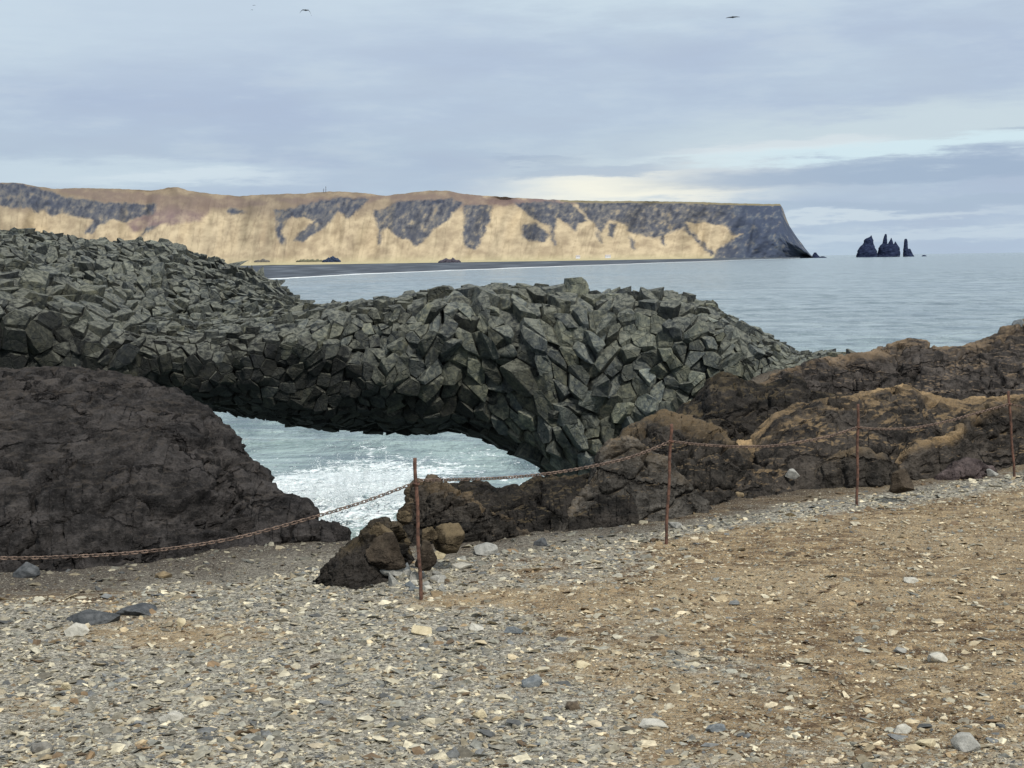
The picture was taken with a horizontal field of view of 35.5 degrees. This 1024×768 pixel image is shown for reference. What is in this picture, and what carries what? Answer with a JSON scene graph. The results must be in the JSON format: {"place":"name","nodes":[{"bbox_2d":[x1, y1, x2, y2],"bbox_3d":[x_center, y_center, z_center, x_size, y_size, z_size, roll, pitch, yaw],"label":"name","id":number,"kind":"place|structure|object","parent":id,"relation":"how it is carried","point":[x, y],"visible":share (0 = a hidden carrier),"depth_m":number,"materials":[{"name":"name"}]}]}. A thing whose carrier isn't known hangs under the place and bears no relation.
{"place":"outdoors","nodes":[
{"label":"outdoors","id":0,"kind":"place"},
{"bbox_2d":[0,227,314,319],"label":"basalt hill","id":1,"kind":"structure","parent":0,"point":[164,278],"depth_m":53.13,"materials":[{"name":"grey stone"}]},
{"bbox_2d":[254,259,269,261],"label":"grey thicket","id":2,"kind":"object","parent":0,"point":[262,260],"visible":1,"depth_m":3884.05,"materials":[{"name":"grey plant"}]},
{"bbox_2d":[296,259,322,261],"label":"grove","id":3,"kind":"object","parent":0,"point":[308,260],"visible":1,"depth_m":3901.31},
{"bbox_2d":[322,256,340,261],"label":"dark grove","id":4,"kind":"object","parent":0,"point":[332,259],"visible":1,"depth_m":3883.42,"materials":[{"name":"plant"}]},
{"bbox_2d":[0,183,811,265],"bbox_3d":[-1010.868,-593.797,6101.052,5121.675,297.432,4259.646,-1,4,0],"label":"headland","id":5,"kind":"structure","parent":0,"point":[435,226],"depth_m":4740.62,"materials":[{"name":"beige stone"}]},
{"bbox_2d":[0,368,1023,767],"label":"ground","id":6,"kind":"structure","parent":0,"point":[290,552],"depth_m":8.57,"materials":[{"name":"grey gravel"}]},
{"bbox_2d":[13,562,39,577],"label":"stone","id":7,"kind":"object","parent":6,"relation":"on","point":[27,570],"visible":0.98,"depth_m":10.34,"materials":[{"name":"grey stone"}]},
{"bbox_2d":[30,741,53,752],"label":"stone","id":8,"kind":"object","parent":6,"relation":"on","point":[39,747],"visible":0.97,"depth_m":6.58,"materials":[{"name":"grey stone"}]},
{"bbox_2d":[60,682,70,689],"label":"stone","id":9,"kind":"object","parent":6,"relation":"on","point":[66,686],"visible":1,"depth_m":7.59,"materials":[{"name":"beige stone"}]},
{"bbox_2d":[64,622,89,636],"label":"stone","id":10,"kind":"object","parent":6,"relation":"on","point":[76,628],"visible":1,"depth_m":8.65,"materials":[{"name":"white stone"}]},
{"bbox_2d":[65,609,120,624],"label":"stone","id":11,"kind":"object","parent":6,"relation":"on","point":[91,617],"visible":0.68,"depth_m":8.95,"materials":[{"name":"grey stone"}]},
{"bbox_2d":[115,602,157,615],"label":"stone","id":12,"kind":"object","parent":6,"relation":"on","point":[143,608],"visible":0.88,"depth_m":9.12,"materials":[{"name":"grey stone"}]},
{"bbox_2d":[155,571,171,577],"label":"stone","id":13,"kind":"object","parent":6,"relation":"on","point":[163,574],"visible":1,"depth_m":10.19,"materials":[{"name":"beige stone"}]},
{"bbox_2d":[159,711,183,721],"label":"stone","id":14,"kind":"object","parent":6,"relation":"on","point":[173,716],"visible":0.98,"depth_m":6.99,"materials":[{"name":"white stone"}]},
{"bbox_2d":[0,366,351,571],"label":"tuff mound","id":15,"kind":"object","parent":6,"relation":"on","point":[98,461],"visible":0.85,"depth_m":11.70,"materials":[{"name":"brown stone"}]},
{"bbox_2d":[177,617,185,626],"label":"stone","id":16,"kind":"object","parent":6,"relation":"on","point":[181,622],"visible":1,"depth_m":8.85,"materials":[{"name":"beige stone"}]},
{"bbox_2d":[313,516,414,589],"bbox_3d":[-0.948,1.497,10.422,0.559,1.284,1.235,0,5,11],"label":"front outcrop","id":17,"kind":"object","parent":6,"relation":"on","point":[347,565],"visible":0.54,"depth_m":10.01,"materials":[{"name":"black stone"}]},
{"bbox_2d":[369,522,392,536],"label":"boulder","id":18,"kind":"object","parent":17,"relation":"on","point":[377,529],"visible":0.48,"depth_m":10.16,"materials":[{"name":"brown stone"}]},
{"bbox_2d":[365,532,406,569],"bbox_3d":[-0.804,1.048,10.025,0.231,0.241,0.225,-3,5,-23],"label":"boulder","id":19,"kind":"object","parent":17,"relation":"on","point":[383,551],"visible":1,"depth_m":9.97,"materials":[{"name":"brown stone"}]},
{"bbox_2d":[380,569,402,575],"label":"stone","id":20,"kind":"object","parent":17,"relation":"on","point":[392,572],"visible":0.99,"depth_m":9.98,"materials":[{"name":"grey stone"}]},
{"bbox_2d":[396,511,411,524],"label":"boulder","id":21,"kind":"object","parent":17,"relation":"on","point":[403,517],"visible":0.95,"depth_m":10.61,"materials":[{"name":"brown stone"}]},
{"bbox_2d":[388,573,399,586],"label":"stone","id":22,"kind":"object","parent":6,"relation":"on","point":[392,581],"visible":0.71,"depth_m":9.88,"materials":[{"name":"grey stone"}]},
{"bbox_2d":[403,569,411,575],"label":"stone","id":23,"kind":"object","parent":6,"relation":"on","point":[407,572],"visible":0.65,"depth_m":10.21,"materials":[{"name":"grey stone"}]},
{"bbox_2d":[405,581,414,587],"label":"stone","id":24,"kind":"object","parent":6,"relation":"on","point":[408,583],"visible":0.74,"depth_m":9.82,"materials":[{"name":"grey stone"}]},
{"bbox_2d":[408,585,418,590],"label":"stone","id":25,"kind":"object","parent":6,"relation":"on","point":[412,588],"visible":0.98,"depth_m":9.68,"materials":[{"name":"grey stone"}]},
{"bbox_2d":[409,571,418,580],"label":"stone","id":26,"kind":"object","parent":6,"relation":"on","point":[414,576],"visible":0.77,"depth_m":10.07,"materials":[{"name":"grey stone"}]},
{"bbox_2d":[413,458,422,599],"bbox_3d":[-0.553,0.901,9.377,0.050,0.941,0.045,-1,4,0],"label":"fence post","id":27,"kind":"object","parent":6,"relation":"on","point":[415,483],"visible":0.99,"depth_m":9.37,"materials":[{"name":"metal"}]},
{"bbox_2d":[0,483,412,559],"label":"chain","id":28,"kind":"object","parent":27,"relation":"hanging from","point":[194,544],"visible":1,"depth_m":8.97,"materials":[{"name":"brown metal"}]},
{"bbox_2d":[411,625,431,635],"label":"stone","id":29,"kind":"object","parent":6,"relation":"on","point":[420,630],"visible":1,"depth_m":8.60,"materials":[{"name":"beige stone"}]},
{"bbox_2d":[415,540,436,570],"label":"boulder","id":30,"kind":"object","parent":6,"relation":"on","point":[428,558],"visible":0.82,"depth_m":10.02,"materials":[{"name":"brown stone"}]},
{"bbox_2d":[0,258,854,476],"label":"basalt arch","id":31,"kind":"structure","parent":6,"relation":"on","point":[572,373],"depth_m":42.19,"materials":[{"name":"grey stone"}]},
{"bbox_2d":[423,585,431,590],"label":"stone","id":32,"kind":"object","parent":6,"relation":"on","point":[427,588],"visible":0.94,"depth_m":9.69,"materials":[{"name":"grey stone"}]},
{"bbox_2d":[430,575,438,580],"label":"stone","id":33,"kind":"object","parent":6,"relation":"on","point":[435,577],"visible":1,"depth_m":10.02,"materials":[{"name":"grey stone"}]},
{"bbox_2d":[432,571,441,574],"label":"stone","id":34,"kind":"object","parent":6,"relation":"on","point":[436,573],"visible":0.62,"depth_m":10.16,"materials":[{"name":"grey stone"}]},
{"bbox_2d":[435,551,445,558],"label":"stone","id":35,"kind":"object","parent":6,"relation":"on","point":[439,555],"visible":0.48,"depth_m":10.72,"materials":[{"name":"beige stone"}]},
{"bbox_2d":[437,574,444,582],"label":"stone","id":36,"kind":"object","parent":6,"relation":"on","point":[440,579],"visible":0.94,"depth_m":9.98,"materials":[{"name":"grey stone"}]},
{"bbox_2d":[438,584,445,589],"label":"stone","id":37,"kind":"object","parent":6,"relation":"on","point":[442,586],"visible":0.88,"depth_m":9.68,"materials":[{"name":"grey stone"}]},
{"bbox_2d":[432,523,464,553],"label":"boulder","id":38,"kind":"object","parent":6,"relation":"on","point":[450,539],"visible":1,"depth_m":10.31,"materials":[{"name":"brown stone"}]},
{"bbox_2d":[420,527,437,542],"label":"boulder","id":39,"kind":"object","parent":38,"relation":"on","point":[429,533],"visible":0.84,"depth_m":10.27,"materials":[{"name":"brown stone"}]},
{"bbox_2d":[452,562,474,569],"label":"stone","id":40,"kind":"object","parent":6,"relation":"on","point":[460,565],"visible":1,"depth_m":10.41,"materials":[{"name":"grey stone"}]},
{"bbox_2d":[398,474,532,546],"bbox_3d":[-0.281,1.334,11.811,1.156,1.380,1.230,-1,4,0],"label":"jagged outcrop","id":41,"kind":"object","parent":6,"relation":"on","point":[441,502],"visible":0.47,"depth_m":11.45,"materials":[{"name":"brown stone"}]},
{"bbox_2d":[469,623,483,630],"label":"stone","id":42,"kind":"object","parent":6,"relation":"on","point":[474,627],"visible":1,"depth_m":8.66,"materials":[{"name":"white stone"}]},
{"bbox_2d":[473,709,486,717],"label":"stone","id":43,"kind":"object","parent":6,"relation":"on","point":[480,713],"visible":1,"depth_m":7.04,"materials":[{"name":"beige stone"}]},
{"bbox_2d":[474,542,497,555],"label":"stone","id":44,"kind":"object","parent":6,"relation":"on","point":[485,548],"visible":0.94,"depth_m":10.94,"materials":[{"name":"grey stone"}]},
{"bbox_2d":[504,626,522,633],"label":"stone","id":45,"kind":"object","parent":6,"relation":"on","point":[513,630],"visible":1,"depth_m":8.58,"materials":[{"name":"grey stone"}]},
{"bbox_2d":[521,674,541,687],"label":"stone","id":46,"kind":"object","parent":6,"relation":"on","point":[535,680],"visible":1,"depth_m":7.50,"materials":[{"name":"grey stone"}]},
{"bbox_2d":[533,537,547,545],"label":"stone","id":47,"kind":"object","parent":6,"relation":"on","point":[541,541],"visible":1,"depth_m":11.19,"materials":[{"name":"grey stone"}]},
{"bbox_2d":[449,473,640,532],"bbox_3d":[0.229,1.313,12.565,1.626,1.240,1.816,-1,4,0],"label":"shore outcrop","id":48,"kind":"object","parent":6,"relation":"on","point":[537,503],"visible":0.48,"depth_m":12.11,"materials":[{"name":"brown stone"}]},
{"bbox_2d":[565,701,580,710],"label":"stone","id":49,"kind":"object","parent":6,"relation":"on","point":[571,705],"visible":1,"depth_m":7.12,"materials":[{"name":"brown stone"}]},
{"bbox_2d":[574,660,590,668],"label":"stone","id":50,"kind":"object","parent":6,"relation":"on","point":[580,664],"visible":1,"depth_m":7.86,"materials":[{"name":"beige stone"}]},
{"bbox_2d":[558,435,711,530],"bbox_3d":[1.065,1.181,12.573,1.147,1.540,1.885,0,5,15],"label":"pointed rock","id":51,"kind":"object","parent":6,"relation":"on","point":[642,479],"visible":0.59,"depth_m":12.41,"materials":[{"name":"brown stone"}]},
{"bbox_2d":[638,718,668,728],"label":"stone","id":52,"kind":"object","parent":6,"relation":"on","point":[645,723],"visible":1,"depth_m":6.83,"materials":[{"name":"white stone"}]},
{"bbox_2d":[665,424,673,544],"bbox_3d":[1.099,0.754,11.209,0.075,0.952,0.045,-1,4,0],"label":"fence post","id":53,"kind":"object","parent":6,"relation":"on","point":[669,482],"visible":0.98,"depth_m":11.20,"materials":[{"name":"metal"}]},
{"bbox_2d":[418,441,670,481],"bbox_3d":[0.261,0.530,10.292,0.082,0.119,2.485,3,6,42],"label":"chain","id":54,"kind":"object","parent":53,"relation":"hanging from","point":[538,474],"visible":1,"depth_m":10.24,"materials":[{"name":"brown metal"}]},
{"bbox_2d":[673,427,857,447],"bbox_3d":[1.921,0.401,11.995,2.309,0.168,0.060,-5,6,-44],"label":"chain","id":55,"kind":"object","parent":53,"relation":"hanging from","point":[783,444],"visible":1,"depth_m":11.98,"materials":[{"name":"brown metal"}]},
{"bbox_2d":[668,522,682,527],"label":"stone","id":56,"kind":"object","parent":6,"relation":"on","point":[675,524],"visible":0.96,"depth_m":11.87,"materials":[{"name":"white stone"}]},
{"bbox_2d":[616,409,782,504],"bbox_3d":[1.604,1.040,14.076,1.700,1.555,2.617,-1,4,0],"label":"crested outcrop","id":57,"kind":"object","parent":6,"relation":"on","point":[713,475],"visible":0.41,"depth_m":13.66,"materials":[{"name":"brown stone"}]},
{"bbox_2d":[705,723,725,732],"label":"stone","id":58,"kind":"object","parent":6,"relation":"on","point":[717,727],"visible":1,"depth_m":6.78,"materials":[{"name":"grey stone"}]},
{"bbox_2d":[676,371,843,441],"bbox_3d":[2.386,0.693,18.300,1.930,1.558,5.190,2,5,34],"label":"eroded outcrop","id":59,"kind":"object","parent":6,"relation":"on","point":[736,407],"visible":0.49,"depth_m":17.91,"materials":[{"name":"brown stone"}]},
{"bbox_2d":[815,446,899,487],"bbox_3d":[2.948,1.173,14.095,1.073,1.281,0.829,-4,5,-35],"label":"hump","id":60,"kind":"object","parent":6,"relation":"on","point":[837,470],"visible":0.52,"depth_m":13.83,"materials":[{"name":"stone"}]},
{"bbox_2d":[855,404,860,505],"bbox_3d":[2.765,0.616,12.796,0.044,0.916,0.045,-1,4,0],"label":"fence post","id":61,"kind":"object","parent":6,"relation":"on","point":[857,454],"visible":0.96,"depth_m":12.78,"materials":[{"name":"metal"}]},
{"bbox_2d":[733,383,1023,497],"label":"ridge outcrop","id":62,"kind":"object","parent":6,"relation":"on","point":[902,405],"visible":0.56,"depth_m":14.85,"materials":[{"name":"brown stone"}]},
{"bbox_2d":[736,492,743,496],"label":"stone","id":63,"kind":"object","parent":62,"relation":"on","point":[739,494],"visible":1,"depth_m":13.23,"materials":[{"name":"beige stone"}]},
{"bbox_2d":[785,468,799,479],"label":"stone","id":64,"kind":"object","parent":62,"relation":"on","point":[792,473],"visible":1,"depth_m":13.60,"materials":[{"name":"grey stone"}]},
{"bbox_2d":[760,319,1023,399],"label":"bank","id":65,"kind":"structure","parent":6,"relation":"on","point":[990,366],"depth_m":22.56,"materials":[{"name":"brown stone"}]},
{"bbox_2d":[1012,319,1023,326],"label":"stone","id":66,"kind":"object","parent":65,"relation":"on","point":[1020,321],"visible":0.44,"depth_m":25.62,"materials":[{"name":"grey stone"}]},
{"bbox_2d":[893,646,906,652],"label":"stone","id":67,"kind":"object","parent":6,"relation":"on","point":[897,649],"visible":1,"depth_m":8.05,"materials":[{"name":"white stone"}]},
{"bbox_2d":[889,468,914,493],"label":"boulder","id":68,"kind":"object","parent":6,"relation":"on","point":[901,481],"visible":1,"depth_m":12.87,"materials":[{"name":"stone"}]},
{"bbox_2d":[893,724,911,733],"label":"stone","id":69,"kind":"object","parent":6,"relation":"on","point":[904,728],"visible":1,"depth_m":6.71,"materials":[{"name":"white stone"}]},
{"bbox_2d":[903,577,918,582],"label":"stone","id":70,"kind":"object","parent":6,"relation":"on","point":[910,580],"visible":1,"depth_m":9.76,"materials":[{"name":"white stone"}]},
{"bbox_2d":[915,738,935,746],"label":"stone","id":71,"kind":"object","parent":6,"relation":"on","point":[928,742],"visible":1,"depth_m":6.53,"materials":[{"name":"beige stone"}]},
{"bbox_2d":[927,652,947,662],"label":"stone","id":72,"kind":"object","parent":6,"relation":"on","point":[937,657],"visible":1,"depth_m":7.88,"materials":[{"name":"white stone"}]},
{"bbox_2d":[883,397,1023,483],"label":"bank","id":73,"kind":"structure","parent":6,"relation":"on","point":[973,434],"depth_m":14.84,"materials":[{"name":"brown stone"}]},
{"bbox_2d":[950,732,980,752],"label":"stone","id":74,"kind":"object","parent":6,"relation":"on","point":[965,742],"visible":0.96,"depth_m":6.45,"materials":[{"name":"grey stone"}]},
{"bbox_2d":[934,457,997,479],"bbox_3d":[3.976,1.219,14.378,1.369,1.123,0.467,-5,6,-44],"label":"outcrop","id":75,"kind":"object","parent":6,"relation":"on","point":[966,468],"visible":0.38,"depth_m":14.20,"materials":[{"name":"stone"}]},
{"bbox_2d":[986,469,998,476],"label":"stone","id":76,"kind":"object","parent":6,"relation":"on","point":[990,472],"visible":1,"depth_m":14.38,"materials":[{"name":"grey stone"}]},
{"bbox_2d":[1007,391,1015,478],"bbox_3d":[4.417,0.498,14.144,0.091,0.876,0.045,-1,4,0],"label":"fence post","id":77,"kind":"object","parent":6,"relation":"on","point":[1011,431],"visible":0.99,"depth_m":14.13,"materials":[{"name":"metal"}]},
{"bbox_2d":[860,403,1008,429],"bbox_3d":[3.568,0.293,13.458,2.134,0.123,0.041,-4,6,-40],"label":"chain","id":78,"kind":"object","parent":77,"relation":"hanging from","point":[928,425],"visible":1,"depth_m":13.44,"materials":[{"name":"brown metal"}]},
{"bbox_2d":[0,0,1023,254],"label":"sky","id":79,"kind":"structure","parent":0,"point":[901,120],"materials":[{"name":"grey"}]},
{"bbox_2d":[238,257,799,278],"bbox_3d":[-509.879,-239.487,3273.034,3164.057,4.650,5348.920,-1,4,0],"label":"beach","id":80,"kind":"structure","parent":0,"point":[287,271],"depth_m":2249.09,"materials":[{"name":"black sand"}]},
{"bbox_2d":[438,258,460,262],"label":"dark thicket","id":81,"kind":"object","parent":80,"relation":"on","point":[446,260],"visible":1,"depth_m":3882.80,"materials":[{"name":"grey plant"}]},
{"bbox_2d":[213,253,1023,539],"bbox_3d":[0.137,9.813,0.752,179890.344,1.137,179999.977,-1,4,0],"label":"sea","id":82,"kind":"structure","parent":0,"point":[843,303],"depth_m":312.01,"materials":[{"name":"liquid"}]},
{"bbox_2d":[274,442,455,509],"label":"sea spray","id":83,"kind":"object","parent":82,"relation":"on","point":[342,497],"visible":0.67,"depth_m":65.50,"materials":[{"name":"white liquid"}]},
{"bbox_2d":[811,252,819,257],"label":"skerry","id":84,"kind":"structure","parent":82,"relation":"in","point":[815,255],"depth_m":5925.28,"materials":[{"name":"black stone"}]},
{"bbox_2d":[856,235,877,256],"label":"sea stack","id":85,"kind":"object","parent":82,"relation":"in","point":[867,248],"visible":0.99,"depth_m":5961.47,"materials":[{"name":"black stone"}]},
{"bbox_2d":[877,234,899,256],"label":"sea stack","id":86,"kind":"object","parent":82,"relation":"in","point":[889,249],"visible":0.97,"depth_m":5955.94,"materials":[{"name":"black stone"}]},
{"bbox_2d":[903,239,913,256],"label":"sea stack","id":87,"kind":"object","parent":82,"relation":"in","point":[907,252],"visible":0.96,"depth_m":5974.01,"materials":[{"name":"black stone"}]}
]}

